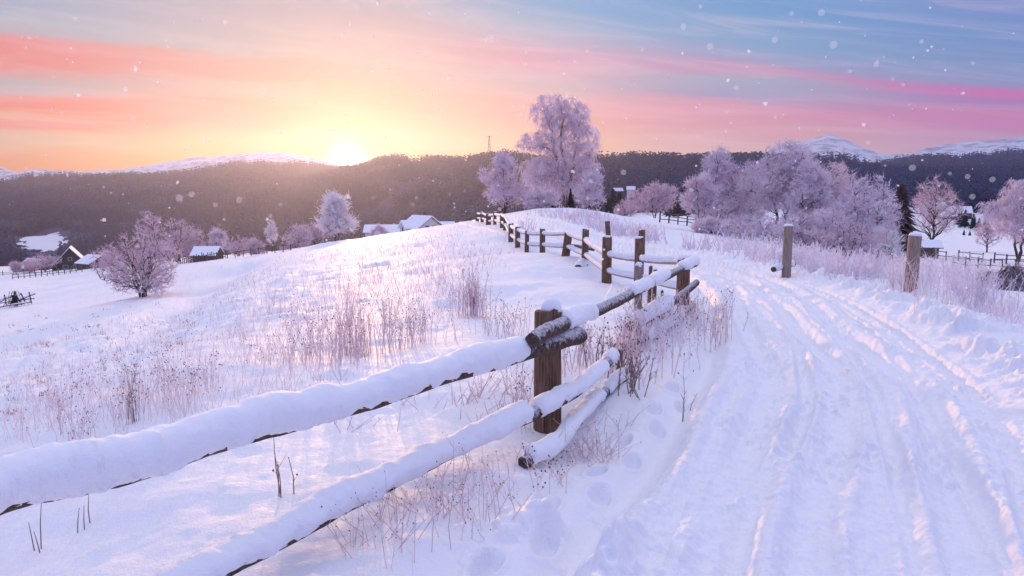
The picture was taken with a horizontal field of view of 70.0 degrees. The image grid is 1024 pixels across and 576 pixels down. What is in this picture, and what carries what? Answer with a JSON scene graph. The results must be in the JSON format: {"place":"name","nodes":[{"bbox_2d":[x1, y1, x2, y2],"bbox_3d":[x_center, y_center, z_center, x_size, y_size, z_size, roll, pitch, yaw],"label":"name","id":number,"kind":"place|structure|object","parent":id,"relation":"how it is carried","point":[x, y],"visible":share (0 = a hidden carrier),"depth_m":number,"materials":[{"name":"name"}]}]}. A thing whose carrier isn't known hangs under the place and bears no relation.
{"place":"outdoors","nodes":[
{"label":"outdoors","id":0,"kind":"place"},
{"bbox_2d":[328,344,649,548],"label":"fence foot grass","id":1,"kind":"structure","parent":0,"point":[482,461],"depth_m":5.80,"materials":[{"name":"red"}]},
{"bbox_2d":[0,164,1022,267],"bbox_3d":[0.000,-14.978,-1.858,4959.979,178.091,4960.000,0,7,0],"label":"hills","id":2,"kind":"structure","parent":0,"point":[45,239],"depth_m":906.07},
{"bbox_2d":[0,147,1023,265],"bbox_3d":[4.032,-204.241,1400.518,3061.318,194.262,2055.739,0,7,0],"label":"conifer forest","id":3,"kind":"object","parent":2,"relation":"on","point":[247,200],"visible":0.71,"depth_m":1081.64,"materials":[{"name":"plant"}]},
{"bbox_2d":[626,186,635,197],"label":"farmhouse","id":4,"kind":"object","parent":2,"relation":"on","point":[630,188],"visible":0.87,"depth_m":553.38,"materials":[{"name":"white"}]},
{"bbox_2d":[948,206,972,218],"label":"farmhouse","id":5,"kind":"object","parent":2,"relation":"on","point":[969,209],"visible":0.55,"depth_m":433.63,"materials":[{"name":"white"}]},
{"bbox_2d":[0,208,1023,575],"bbox_3d":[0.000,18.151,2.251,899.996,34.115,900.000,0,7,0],"label":"ground","id":6,"kind":"structure","parent":0,"point":[150,526],"depth_m":8.07,"materials":[{"name":"snow"}]},
{"bbox_2d":[8,260,22,273],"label":"frosted bush","id":7,"kind":"object","parent":6,"relation":"on","point":[14,266],"visible":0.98,"depth_m":220.38,"materials":[{"name":"pink plant"}]},
{"bbox_2d":[0,290,34,307],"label":"brushwood pile","id":8,"kind":"object","parent":6,"relation":"on","point":[15,299],"visible":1,"depth_m":74.25,"materials":[{"name":"brown plant"}]},
{"bbox_2d":[19,257,38,272],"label":"frosted bush","id":9,"kind":"object","parent":6,"relation":"on","point":[29,268],"visible":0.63,"depth_m":225.14,"materials":[{"name":"pink plant"}]},
{"bbox_2d":[28,503,41,552],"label":"weed clump","id":10,"kind":"object","parent":6,"relation":"on","point":[35,535],"visible":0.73,"depth_m":4.84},
{"bbox_2d":[24,253,62,271],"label":"frosted bush","id":11,"kind":"object","parent":6,"relation":"on","point":[39,262],"visible":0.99,"depth_m":214.98,"materials":[{"name":"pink plant"}]},
{"bbox_2d":[12,266,82,278],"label":"pasture fence","id":12,"kind":"object","parent":6,"relation":"on","point":[29,273],"visible":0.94,"depth_m":184.92,"materials":[{"name":"brown wood"}]},
{"bbox_2d":[50,245,83,270],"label":"barn","id":13,"kind":"structure","parent":6,"relation":"on","point":[71,255],"depth_m":221.00,"materials":[{"name":"brown"}]},
{"bbox_2d":[22,386,127,447],"bbox_3d":[-4.191,1.335,7.089,0.561,0.588,0.792,3,8,23],"label":"weed clump","id":14,"kind":"object","parent":6,"relation":"on","point":[87,432],"visible":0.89,"depth_m":7.09,"materials":[{"name":"red"}]},
{"bbox_2d":[77,495,90,532],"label":"weed clump","id":15,"kind":"object","parent":6,"relation":"on","point":[83,516],"visible":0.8,"depth_m":4.97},
{"bbox_2d":[74,254,103,269],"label":"shed","id":16,"kind":"structure","parent":6,"relation":"on","point":[83,261],"depth_m":203.14,"materials":[{"name":"white"}]},
{"bbox_2d":[1,297,233,414],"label":"dark tufts","id":17,"kind":"object","parent":6,"relation":"on","point":[90,351],"visible":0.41,"depth_m":15.86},
{"bbox_2d":[118,361,139,424],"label":"weed clump","id":18,"kind":"object","parent":6,"relation":"on","point":[132,402],"visible":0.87,"depth_m":7.21,"materials":[{"name":"red"}]},
{"bbox_2d":[86,228,183,297],"bbox_3d":[-25.764,-1.685,51.288,6.378,5.287,6.233,0,7,0],"label":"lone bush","id":19,"kind":"object","parent":6,"relation":"on","point":[144,280],"visible":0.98,"depth_m":50.10,"materials":[{"name":"white plant"}]},
{"bbox_2d":[135,210,162,252],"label":"frosted bush","id":20,"kind":"object","parent":6,"relation":"on","point":[150,230],"visible":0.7,"depth_m":174.16,"materials":[{"name":"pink plant"}]},
{"bbox_2d":[160,217,202,263],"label":"frosted bush","id":21,"kind":"object","parent":6,"relation":"on","point":[176,237],"visible":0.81,"depth_m":149.29,"materials":[{"name":"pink plant"}]},
{"bbox_2d":[163,350,221,397],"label":"weed clump","id":22,"kind":"object","parent":6,"relation":"on","point":[210,366],"visible":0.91,"depth_m":7.86,"materials":[{"name":"pink"}]},
{"bbox_2d":[181,232,206,262],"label":"frosted bush","id":23,"kind":"object","parent":6,"relation":"on","point":[188,247],"visible":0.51,"depth_m":149.49,"materials":[{"name":"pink plant"}]},
{"bbox_2d":[182,250,226,263],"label":"picket fence","id":24,"kind":"object","parent":6,"relation":"on","point":[210,254],"visible":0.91,"depth_m":134.06,"materials":[{"name":"brown wood"}]},
{"bbox_2d":[189,246,224,261],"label":"shed","id":25,"kind":"structure","parent":6,"relation":"on","point":[197,250],"depth_m":143.80,"materials":[{"name":"white"}]},
{"bbox_2d":[206,227,228,248],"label":"frosted tree","id":26,"kind":"object","parent":6,"relation":"on","point":[217,239],"visible":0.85,"depth_m":149.49,"materials":[{"name":"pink plant"}]},
{"bbox_2d":[222,235,254,255],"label":"frosted bush","id":27,"kind":"object","parent":6,"relation":"on","point":[238,247],"visible":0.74,"depth_m":139.33,"materials":[{"name":"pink plant"}]},
{"bbox_2d":[243,237,267,254],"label":"frosted bush","id":28,"kind":"object","parent":6,"relation":"on","point":[252,244],"visible":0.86,"depth_m":134.80,"materials":[{"name":"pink plant"}]},
{"bbox_2d":[227,243,290,258],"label":"pasture fence","id":29,"kind":"object","parent":6,"relation":"on","point":[283,245],"visible":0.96,"depth_m":103.50,"materials":[{"name":"brown wood"}]},
{"bbox_2d":[0,222,523,442],"bbox_3d":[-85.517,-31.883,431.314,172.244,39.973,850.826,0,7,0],"label":"meadow grass","id":30,"kind":"structure","parent":6,"relation":"on","point":[158,370],"depth_m":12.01,"materials":[{"name":"plant"}]},
{"bbox_2d":[264,219,278,251],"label":"spindly tree","id":31,"kind":"object","parent":6,"relation":"on","point":[271,230],"visible":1,"depth_m":119.71,"materials":[{"name":"white plant"}]},
{"bbox_2d":[272,437,297,497],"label":"weed clump","id":32,"kind":"object","parent":6,"relation":"on","point":[279,486],"visible":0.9,"depth_m":4.75,"materials":[{"name":"red"}]},
{"bbox_2d":[279,223,314,249],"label":"frosted bush","id":33,"kind":"object","parent":6,"relation":"on","point":[300,239],"visible":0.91,"depth_m":119.29,"materials":[{"name":"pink plant"}]},
{"bbox_2d":[280,305,335,371],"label":"weed clump","id":34,"kind":"object","parent":6,"relation":"on","point":[308,339],"visible":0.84,"depth_m":8.84,"materials":[{"name":"red"}]},
{"bbox_2d":[300,222,331,244],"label":"frosted bush","id":35,"kind":"object","parent":6,"relation":"on","point":[316,234],"visible":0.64,"depth_m":127.40,"materials":[{"name":"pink plant"}]},
{"bbox_2d":[308,189,363,240],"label":"white tree","id":36,"kind":"object","parent":6,"relation":"on","point":[334,220],"visible":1,"depth_m":108.75,"materials":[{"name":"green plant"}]},
{"bbox_2d":[288,294,389,375],"bbox_3d":[-2.119,0.540,8.663,1.312,0.972,1.225,2,7,14],"label":"weed clump","id":37,"kind":"object","parent":6,"relation":"on","point":[350,341],"visible":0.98,"depth_m":8.71,"materials":[{"name":"pink"}]},
{"bbox_2d":[0,211,700,575],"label":"rail fence","id":38,"kind":"object","parent":6,"relation":"on","point":[58,471],"visible":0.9,"depth_m":4.26,"materials":[{"name":"brown wood"}]},
{"bbox_2d":[317,274,390,358],"bbox_3d":[-2.039,0.382,9.457,0.963,1.140,0.582,3,8,23],"label":"weed clump","id":39,"kind":"object","parent":6,"relation":"on","point":[345,343],"visible":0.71,"depth_m":9.47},
{"bbox_2d":[366,223,392,235],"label":"frosted bush","id":40,"kind":"object","parent":6,"relation":"on","point":[379,229],"visible":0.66,"depth_m":99.36,"materials":[{"name":"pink plant"}]},
{"bbox_2d":[363,224,398,236],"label":"outbuilding","id":41,"kind":"structure","parent":6,"relation":"on","point":[391,228],"depth_m":152.39,"materials":[{"name":"white"}]},
{"bbox_2d":[364,294,411,353],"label":"weed clump","id":42,"kind":"object","parent":6,"relation":"on","point":[393,331],"visible":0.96,"depth_m":9.65,"materials":[{"name":"pink"}]},
{"bbox_2d":[321,480,474,575],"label":"weed clump","id":43,"kind":"object","parent":6,"relation":"on","point":[406,539],"visible":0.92,"depth_m":4.01,"materials":[{"name":"red"}]},
{"bbox_2d":[393,212,442,232],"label":"white house","id":44,"kind":"structure","parent":6,"relation":"on","point":[412,222],"depth_m":146.45,"materials":[{"name":"white"}]},
{"bbox_2d":[402,292,444,347],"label":"weed clump","id":45,"kind":"object","parent":6,"relation":"on","point":[420,325],"visible":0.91,"depth_m":10.11,"materials":[{"name":"pink"}]},
{"bbox_2d":[381,432,529,539],"bbox_3d":[-0.284,1.222,4.441,0.825,0.591,0.642,-7,10,-43],"label":"weed clump","id":46,"kind":"object","parent":6,"relation":"on","point":[462,498],"visible":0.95,"depth_m":4.45,"materials":[{"name":"red"}]},
{"bbox_2d":[447,261,501,318],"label":"weed clump","id":47,"kind":"object","parent":6,"relation":"on","point":[471,290],"visible":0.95,"depth_m":12.78,"materials":[{"name":"pink"}]},
{"bbox_2d":[477,148,532,213],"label":"frosted tree","id":48,"kind":"object","parent":6,"relation":"on","point":[517,192],"visible":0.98,"depth_m":94.19,"materials":[{"name":"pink plant"}]},
{"bbox_2d":[478,362,533,428],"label":"weed clump","id":49,"kind":"object","parent":6,"relation":"on","point":[521,385],"visible":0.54,"depth_m":7.04,"materials":[{"name":"pink"}]},
{"bbox_2d":[482,297,535,338],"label":"weed clump","id":50,"kind":"object","parent":6,"relation":"on","point":[508,328],"visible":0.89,"depth_m":10.61,"materials":[{"name":"pink"}]},
{"bbox_2d":[465,443,574,493],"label":"weed clump","id":51,"kind":"object","parent":6,"relation":"on","point":[551,471],"visible":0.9,"depth_m":5.15,"materials":[{"name":"beige"}]},
{"bbox_2d":[522,184,561,208],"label":"frosted bush","id":52,"kind":"object","parent":6,"relation":"on","point":[533,201],"visible":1,"depth_m":90.76,"materials":[{"name":"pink plant"}]},
{"bbox_2d":[512,93,603,207],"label":"birch tree","id":53,"kind":"object","parent":6,"relation":"on","point":[564,179],"visible":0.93,"depth_m":109.26,"materials":[{"name":"white plant"}]},
{"bbox_2d":[565,188,575,207],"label":"spruce tree","id":54,"kind":"object","parent":6,"relation":"on","point":[570,202],"visible":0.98,"depth_m":95.09,"materials":[{"name":"green plant"}]},
{"bbox_2d":[574,257,588,266],"bbox_3d":[1.943,-0.658,20.375,0.285,0.430,0.714,3,8,23],"label":"log","id":55,"kind":"object","parent":6,"relation":"on","point":[581,262],"visible":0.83,"depth_m":20.17,"materials":[{"name":"wood"}]},
{"bbox_2d":[574,171,606,209],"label":"frosted tree","id":56,"kind":"object","parent":6,"relation":"on","point":[591,194],"visible":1,"depth_m":102.12,"materials":[{"name":"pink plant"}]},
{"bbox_2d":[561,323,621,376],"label":"weed clump","id":57,"kind":"object","parent":6,"relation":"on","point":[579,356],"visible":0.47,"depth_m":8.36,"materials":[{"name":"pink"}]},
{"bbox_2d":[560,427,623,466],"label":"weed clump","id":58,"kind":"object","parent":6,"relation":"on","point":[592,456],"visible":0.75,"depth_m":6.02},
{"bbox_2d":[601,189,616,212],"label":"spruce tree","id":59,"kind":"object","parent":6,"relation":"on","point":[612,197],"visible":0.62,"depth_m":296.94,"materials":[{"name":"green plant"}]},
{"bbox_2d":[604,199,613,212],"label":"spruce tree","id":60,"kind":"object","parent":6,"relation":"on","point":[609,208],"visible":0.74,"depth_m":238.03,"materials":[{"name":"green plant"}]},
{"bbox_2d":[582,327,650,380],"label":"weed clump","id":61,"kind":"object","parent":6,"relation":"on","point":[622,351],"visible":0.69,"depth_m":8.14,"materials":[{"name":"red"}]},
{"bbox_2d":[612,192,624,215],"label":"spruce tree","id":62,"kind":"object","parent":6,"relation":"on","point":[618,199],"visible":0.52,"depth_m":257.70,"materials":[{"name":"green plant"}]},
{"bbox_2d":[613,195,638,216],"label":"frosted bush","id":63,"kind":"object","parent":6,"relation":"on","point":[624,208],"visible":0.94,"depth_m":158.52,"materials":[{"name":"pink plant"}]},
{"bbox_2d":[618,346,655,399],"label":"weed clump","id":64,"kind":"object","parent":6,"relation":"on","point":[631,384],"visible":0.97,"depth_m":7.64,"materials":[{"name":"red"}]},
{"bbox_2d":[585,303,697,392],"bbox_3d":[1.389,0.644,8.298,1.087,1.048,1.189,-4,8,-32],"label":"weed clump","id":65,"kind":"object","parent":6,"relation":"on","point":[629,339],"visible":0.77,"depth_m":8.34,"materials":[{"name":"red"}]},
{"bbox_2d":[584,291,704,368],"bbox_3d":[1.701,0.507,9.415,1.463,1.065,1.453,3,8,21],"label":"weed clump","id":66,"kind":"object","parent":6,"relation":"on","point":[658,328],"visible":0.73,"depth_m":9.41,"materials":[{"name":"red"}]},
{"bbox_2d":[626,180,680,217],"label":"round tree","id":67,"kind":"object","parent":6,"relation":"on","point":[648,203],"visible":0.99,"depth_m":167.10,"materials":[{"name":"white plant"}]},
{"bbox_2d":[661,201,677,216],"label":"spruce tree","id":68,"kind":"object","parent":6,"relation":"on","point":[671,211],"visible":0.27,"depth_m":297.23,"materials":[{"name":"green plant"}]},
{"bbox_2d":[620,288,722,344],"bbox_3d":[2.368,0.415,10.575,1.217,0.916,1.815,3,8,22],"label":"weed clump","id":69,"kind":"object","parent":6,"relation":"on","point":[681,325],"visible":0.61,"depth_m":10.55,"materials":[{"name":"red"}]},
{"bbox_2d":[673,191,682,216],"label":"spruce tree","id":70,"kind":"object","parent":6,"relation":"on","point":[677,207],"visible":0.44,"depth_m":326.45,"materials":[{"name":"green plant"}]},
{"bbox_2d":[659,210,706,225],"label":"pasture fence","id":71,"kind":"object","parent":6,"relation":"on","point":[669,216],"visible":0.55,"depth_m":89.09,"materials":[{"name":"brown wood"}]},
{"bbox_2d":[677,170,722,220],"bbox_3d":[14.211,-6.447,55.614,3.932,5.262,2.608,0,7,0],"label":"frosted tree","id":72,"kind":"object","parent":6,"relation":"on","point":[704,201],"visible":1,"depth_m":55.31,"materials":[{"name":"white plant"}]},
{"bbox_2d":[690,216,729,236],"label":"frosted bush","id":73,"kind":"object","parent":6,"relation":"on","point":[711,225],"visible":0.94,"depth_m":49.32,"materials":[{"name":"white plant"}]},
{"bbox_2d":[675,285,747,335],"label":"weed clump","id":74,"kind":"object","parent":6,"relation":"on","point":[697,308],"visible":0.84,"depth_m":11.48,"materials":[{"name":"beige"}]},
{"bbox_2d":[678,143,756,221],"bbox_3d":[17.136,-8.233,61.845,6.171,8.188,6.199,0,7,0],"label":"frosted tree","id":75,"kind":"object","parent":6,"relation":"on","point":[730,180],"visible":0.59,"depth_m":60.65,"materials":[{"name":"white plant"}]},
{"bbox_2d":[704,289,734,352],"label":"weed clump","id":76,"kind":"object","parent":6,"relation":"on","point":[714,326],"visible":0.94,"depth_m":10.34,"materials":[{"name":"beige"}]},
{"bbox_2d":[725,210,761,238],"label":"frosted bush","id":77,"kind":"object","parent":6,"relation":"on","point":[745,217],"visible":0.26,"depth_m":53.60,"materials":[{"name":"white plant"}]},
{"bbox_2d":[725,160,770,223],"bbox_3d":[20.649,-7.784,63.358,5.103,7.557,4.967,0,7,0],"label":"frosted tree","id":78,"kind":"object","parent":6,"relation":"on","point":[755,211],"visible":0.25,"depth_m":62.86,"materials":[{"name":"white plant"}]},
{"bbox_2d":[729,213,804,245],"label":"frosted bush","id":79,"kind":"object","parent":6,"relation":"on","point":[758,228],"visible":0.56,"depth_m":49.59,"materials":[{"name":"white plant"}]},
{"bbox_2d":[735,139,832,241],"bbox_3d":[21.387,-7.557,57.553,7.071,8.914,6.039,0,7,0],"label":"frosted tree","id":80,"kind":"object","parent":6,"relation":"on","point":[774,179],"visible":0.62,"depth_m":56.89,"materials":[{"name":"white plant"}]},
{"bbox_2d":[781,224,792,277],"bbox_3d":[7.318,-0.816,19.449,0.249,1.786,0.254,0,7,0],"label":"wooden post","id":81,"kind":"object","parent":6,"relation":"on","point":[787,249],"visible":0.86,"depth_m":19.34,"materials":[{"name":"brown wood"}]},
{"bbox_2d":[771,260,795,271],"bbox_3d":[7.296,-0.598,19.621,1.085,0.281,0.200,-6,9,-41],"label":"log","id":82,"kind":"object","parent":81,"relation":"attached to","point":[776,267],"visible":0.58,"depth_m":19.34,"materials":[{"name":"brown wood"}]},
{"bbox_2d":[773,209,829,247],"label":"frosted bush","id":83,"kind":"object","parent":6,"relation":"on","point":[798,233],"visible":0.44,"depth_m":45.40,"materials":[{"name":"white plant"}]},
{"bbox_2d":[780,156,836,243],"bbox_3d":[21.731,-6.077,53.577,4.384,7.745,3.935,0,7,0],"label":"frosted tree","id":84,"kind":"object","parent":6,"relation":"on","point":[809,195],"visible":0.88,"depth_m":53.10,"materials":[{"name":"white plant"}]},
{"bbox_2d":[799,204,856,252],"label":"frosted bush","id":85,"kind":"object","parent":6,"relation":"on","point":[824,221],"visible":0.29,"depth_m":43.65,"materials":[{"name":"white plant"}]},
{"bbox_2d":[805,158,866,224],"bbox_3d":[25.780,-6.587,59.649,6.500,8.159,4.379,0,7,0],"label":"frosted tree","id":86,"kind":"object","parent":6,"relation":"on","point":[847,177],"visible":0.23,"depth_m":58.79,"materials":[{"name":"white plant"}]},
{"bbox_2d":[811,216,888,257],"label":"frosted bush","id":87,"kind":"object","parent":6,"relation":"on","point":[840,240],"visible":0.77,"depth_m":39.60,"materials":[{"name":"white plant"}]},
{"bbox_2d":[823,172,904,257],"bbox_3d":[25.017,-4.911,51.704,5.936,6.922,5.376,0,7,0],"label":"frosted tree","id":88,"kind":"object","parent":6,"relation":"on","point":[862,210],"visible":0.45,"depth_m":51.04,"materials":[{"name":"white plant"}]},
{"bbox_2d":[716,231,1023,323],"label":"verge weeds","id":89,"kind":"object","parent":6,"relation":"on","point":[974,284],"visible":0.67,"depth_m":14.27,"materials":[{"name":"plant"}]},
{"bbox_2d":[868,225,907,264],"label":"frosted bush","id":90,"kind":"object","parent":6,"relation":"on","point":[889,243],"visible":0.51,"depth_m":41.68,"materials":[{"name":"white plant"}]},
{"bbox_2d":[885,184,929,260],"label":"spruce tree","id":91,"kind":"object","parent":6,"relation":"on","point":[908,227],"visible":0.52,"depth_m":69.04,"materials":[{"name":"dark green needle"},{"name":"dark bark"}]},
{"bbox_2d":[887,257,933,295],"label":"weed clump","id":92,"kind":"object","parent":6,"relation":"on","point":[901,286],"visible":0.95,"depth_m":14.58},
{"bbox_2d":[903,232,921,291],"bbox_3d":[8.188,-0.374,14.970,0.278,1.539,0.255,0,7,0],"label":"wooden post","id":93,"kind":"object","parent":6,"relation":"on","point":[914,246],"visible":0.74,"depth_m":14.85,"materials":[{"name":"brown wood"}]},
{"bbox_2d":[921,240,943,258],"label":"hut","id":94,"kind":"object","parent":6,"relation":"on","point":[929,245],"visible":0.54,"depth_m":91.82,"materials":[{"name":"brown"}]},
{"bbox_2d":[914,263,963,304],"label":"weed clump","id":95,"kind":"object","parent":6,"relation":"on","point":[934,287],"visible":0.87,"depth_m":13.10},
{"bbox_2d":[910,174,969,239],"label":"bare tree","id":96,"kind":"object","parent":6,"relation":"on","point":[931,207],"visible":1,"depth_m":96.72,"materials":[{"name":"white plant"}]},
{"bbox_2d":[957,210,969,227],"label":"spruce tree","id":97,"kind":"object","parent":6,"relation":"on","point":[964,223],"visible":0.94,"depth_m":327.90,"materials":[{"name":"green plant"}]},
{"bbox_2d":[921,255,1021,283],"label":"pasture stubble","id":98,"kind":"object","parent":6,"relation":"on","point":[966,264],"visible":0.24,"depth_m":72.33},
{"bbox_2d":[966,214,977,228],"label":"spruce tree","id":99,"kind":"object","parent":6,"relation":"on","point":[973,223],"visible":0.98,"depth_m":318.32,"materials":[{"name":"green plant"}]},
{"bbox_2d":[922,247,1023,263],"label":"pasture fence","id":100,"kind":"object","parent":6,"relation":"on","point":[1007,255],"visible":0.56,"depth_m":85.56,"materials":[{"name":"brown wood"}]},
{"bbox_2d":[969,213,1003,252],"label":"frosted tree","id":101,"kind":"object","parent":6,"relation":"on","point":[985,229],"visible":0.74,"depth_m":129.59,"materials":[{"name":"plant"}]},
{"bbox_2d":[952,255,1023,267],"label":"pasture fence","id":102,"kind":"object","parent":6,"relation":"on","point":[991,259],"visible":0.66,"depth_m":71.23,"materials":[{"name":"brown wood"}]},
{"bbox_2d":[967,296,1023,324],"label":"weed clump","id":103,"kind":"object","parent":6,"relation":"on","point":[1003,309],"visible":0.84,"depth_m":11.41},
{"bbox_2d":[973,178,1023,261],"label":"frosted tree","id":104,"kind":"object","parent":6,"relation":"on","point":[1014,213],"visible":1,"depth_m":91.34,"materials":[{"name":"white plant"}]},
{"bbox_2d":[977,262,1023,291],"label":"frosted bush","id":105,"kind":"object","parent":6,"relation":"on","point":[1011,272],"visible":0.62,"depth_m":16.82,"materials":[{"name":"white plant"}]},
{"bbox_2d":[0,134,1023,181],"bbox_3d":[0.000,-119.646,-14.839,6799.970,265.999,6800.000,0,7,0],"label":"mountains","id":106,"kind":"structure","parent":0,"point":[826,143],"depth_m":2636.08,"materials":[{"name":"snow"}]},
{"bbox_2d":[0,0,1023,171],"label":"sky","id":107,"kind":"structure","parent":0,"point":[86,85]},
{"bbox_2d":[518,205,905,282],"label":"rimed grass","id":108,"kind":"structure","parent":0,"point":[842,266],"depth_m":27.77,"materials":[{"name":"plant"}]},
{"bbox_2d":[474,215,1023,575],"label":"road","id":109,"kind":"structure","parent":0,"point":[827,431],"depth_m":5.88,"materials":[{"name":"snow"}]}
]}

